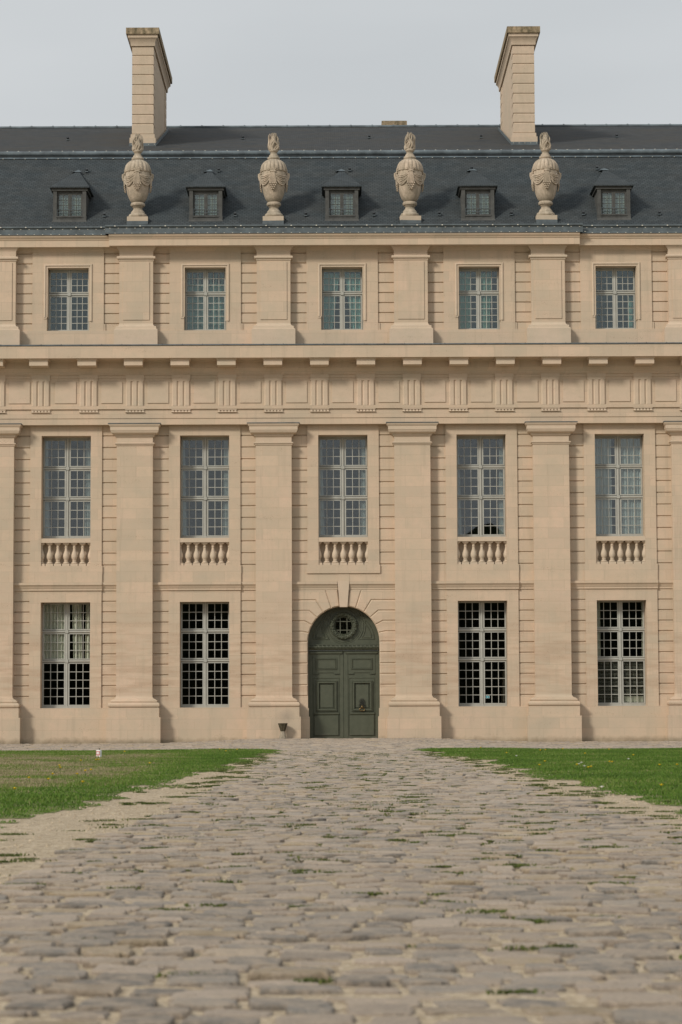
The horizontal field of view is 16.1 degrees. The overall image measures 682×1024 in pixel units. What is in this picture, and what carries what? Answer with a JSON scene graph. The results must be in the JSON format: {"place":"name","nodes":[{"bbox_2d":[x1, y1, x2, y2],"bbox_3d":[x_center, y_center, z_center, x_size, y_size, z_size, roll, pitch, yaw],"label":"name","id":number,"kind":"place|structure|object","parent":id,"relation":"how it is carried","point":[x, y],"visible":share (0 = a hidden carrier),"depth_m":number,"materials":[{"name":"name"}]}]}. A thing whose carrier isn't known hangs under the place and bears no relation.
{"place":"outdoors","nodes":[
{"label":"outdoors","id":0,"kind":"place"},
{"bbox_2d":[0,748,287,828],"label":"lawn","id":1,"kind":"structure","parent":0,"point":[93,805],"depth_m":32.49,"materials":[{"name":"plant"}]},
{"bbox_2d":[96,747,101,756],"bbox_3d":[-5.553,5.520,55.428,0.105,0.265,0.078,-3,-5,28],"label":"marker post","id":2,"kind":"object","parent":1,"relation":"on","point":[99,753],"visible":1,"depth_m":55.40,"materials":[{"name":"white plastic"}]},
{"bbox_2d":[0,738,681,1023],"bbox_3d":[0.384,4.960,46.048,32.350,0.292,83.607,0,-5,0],"label":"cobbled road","id":3,"kind":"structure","parent":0,"point":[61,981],"depth_m":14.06,"materials":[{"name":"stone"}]},
{"bbox_2d":[0,751,681,994],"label":"weeds","id":4,"kind":"object","parent":3,"relation":"on","point":[372,893],"visible":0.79,"depth_m":24.06,"materials":[{"name":"green plant"}]},
{"bbox_2d":[0,739,681,1023],"bbox_3d":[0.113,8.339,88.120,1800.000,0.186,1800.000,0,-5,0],"label":"ground","id":5,"kind":"structure","parent":0,"point":[570,997],"depth_m":15.54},
{"bbox_2d":[278,723,287,738],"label":"guard stone","id":6,"kind":"object","parent":5,"relation":"on","point":[282,726],"visible":0.77,"depth_m":87.21,"materials":[{"name":"beige stone"}]},
{"bbox_2d":[0,26,681,743],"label":"palace","id":7,"kind":"structure","parent":5,"relation":"on","point":[424,478],"depth_m":88.93,"materials":[{"name":"stone"}]},
{"bbox_2d":[42,603,89,707],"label":"window","id":8,"kind":"structure","parent":7,"relation":"in","point":[56,631],"depth_m":88.99,"materials":[{"name":"grey paint"}]},
{"bbox_2d":[43,438,90,538],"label":"window","id":9,"kind":"structure","parent":7,"relation":"in","point":[86,518],"depth_m":89.42,"materials":[{"name":"grey paint"}]},
{"bbox_2d":[48,270,88,330],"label":"window","id":10,"kind":"structure","parent":7,"relation":"in","point":[69,294],"depth_m":90.19,"materials":[{"name":"grey paint"}]},
{"bbox_2d":[122,133,153,224],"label":"stone urn","id":11,"kind":"object","parent":7,"relation":"on","point":[137,177],"visible":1,"depth_m":90.31,"materials":[{"name":"stone"}]},
{"bbox_2d":[181,602,228,707],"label":"window","id":12,"kind":"structure","parent":7,"relation":"in","point":[205,660],"depth_m":88.90,"materials":[{"name":"grey paint"}]},
{"bbox_2d":[181,437,228,537],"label":"window","id":13,"kind":"structure","parent":7,"relation":"in","point":[204,498],"depth_m":89.44,"materials":[{"name":"grey paint"}]},
{"bbox_2d":[185,269,225,329],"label":"window","id":14,"kind":"structure","parent":7,"relation":"in","point":[206,303],"depth_m":90.28,"materials":[{"name":"grey paint"}]},
{"bbox_2d":[258,133,289,223],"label":"stone urn","id":15,"kind":"object","parent":7,"relation":"on","point":[273,176],"visible":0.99,"depth_m":90.32,"materials":[{"name":"stone"}]},
{"bbox_2d":[321,269,362,329],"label":"window","id":16,"kind":"structure","parent":7,"relation":"in","point":[330,284],"depth_m":90.26,"materials":[{"name":"grey paint"}]},
{"bbox_2d":[318,436,367,536],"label":"window","id":17,"kind":"structure","parent":7,"relation":"in","point":[363,504],"depth_m":89.47,"materials":[{"name":"grey paint"}]},
{"bbox_2d":[308,607,379,737],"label":"door","id":18,"kind":"structure","parent":7,"relation":"in","point":[344,682],"depth_m":88.73,"materials":[{"name":"paint"}]},
{"bbox_2d":[394,132,425,223],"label":"stone urn","id":19,"kind":"object","parent":7,"relation":"on","point":[409,176],"visible":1,"depth_m":90.33,"materials":[{"name":"stone"}]},
{"bbox_2d":[458,268,499,328],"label":"window","id":20,"kind":"structure","parent":7,"relation":"in","point":[484,292],"depth_m":90.28,"materials":[{"name":"grey paint"}]},
{"bbox_2d":[456,436,505,536],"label":"window","id":21,"kind":"structure","parent":7,"relation":"in","point":[480,466],"depth_m":89.47,"materials":[{"name":"grey paint"}]},
{"bbox_2d":[458,601,506,705],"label":"window","id":22,"kind":"structure","parent":7,"relation":"in","point":[481,659],"depth_m":88.94,"materials":[{"name":"grey paint"}]},
{"bbox_2d":[530,132,560,222],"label":"stone urn","id":23,"kind":"object","parent":7,"relation":"on","point":[545,175],"visible":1,"depth_m":90.36,"materials":[{"name":"stone"}]},
{"bbox_2d":[595,268,635,328],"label":"window","id":24,"kind":"structure","parent":7,"relation":"in","point":[614,292],"depth_m":90.23,"materials":[{"name":"grey paint"}]},
{"bbox_2d":[595,435,642,535],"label":"window","id":25,"kind":"structure","parent":7,"relation":"in","point":[628,508],"depth_m":89.53,"materials":[{"name":"grey paint"}]},
{"bbox_2d":[597,601,645,705],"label":"window","id":26,"kind":"structure","parent":7,"relation":"in","point":[619,629],"depth_m":88.96,"materials":[{"name":"grey paint"}]},
{"bbox_2d":[0,752,681,882],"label":"pebbles","id":27,"kind":"object","parent":5,"relation":"on","point":[120,807],"visible":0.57,"depth_m":27.77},
{"bbox_2d":[408,747,681,813],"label":"lawn","id":28,"kind":"structure","parent":0,"point":[652,803],"depth_m":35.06,"materials":[{"name":"plant"}]}
]}

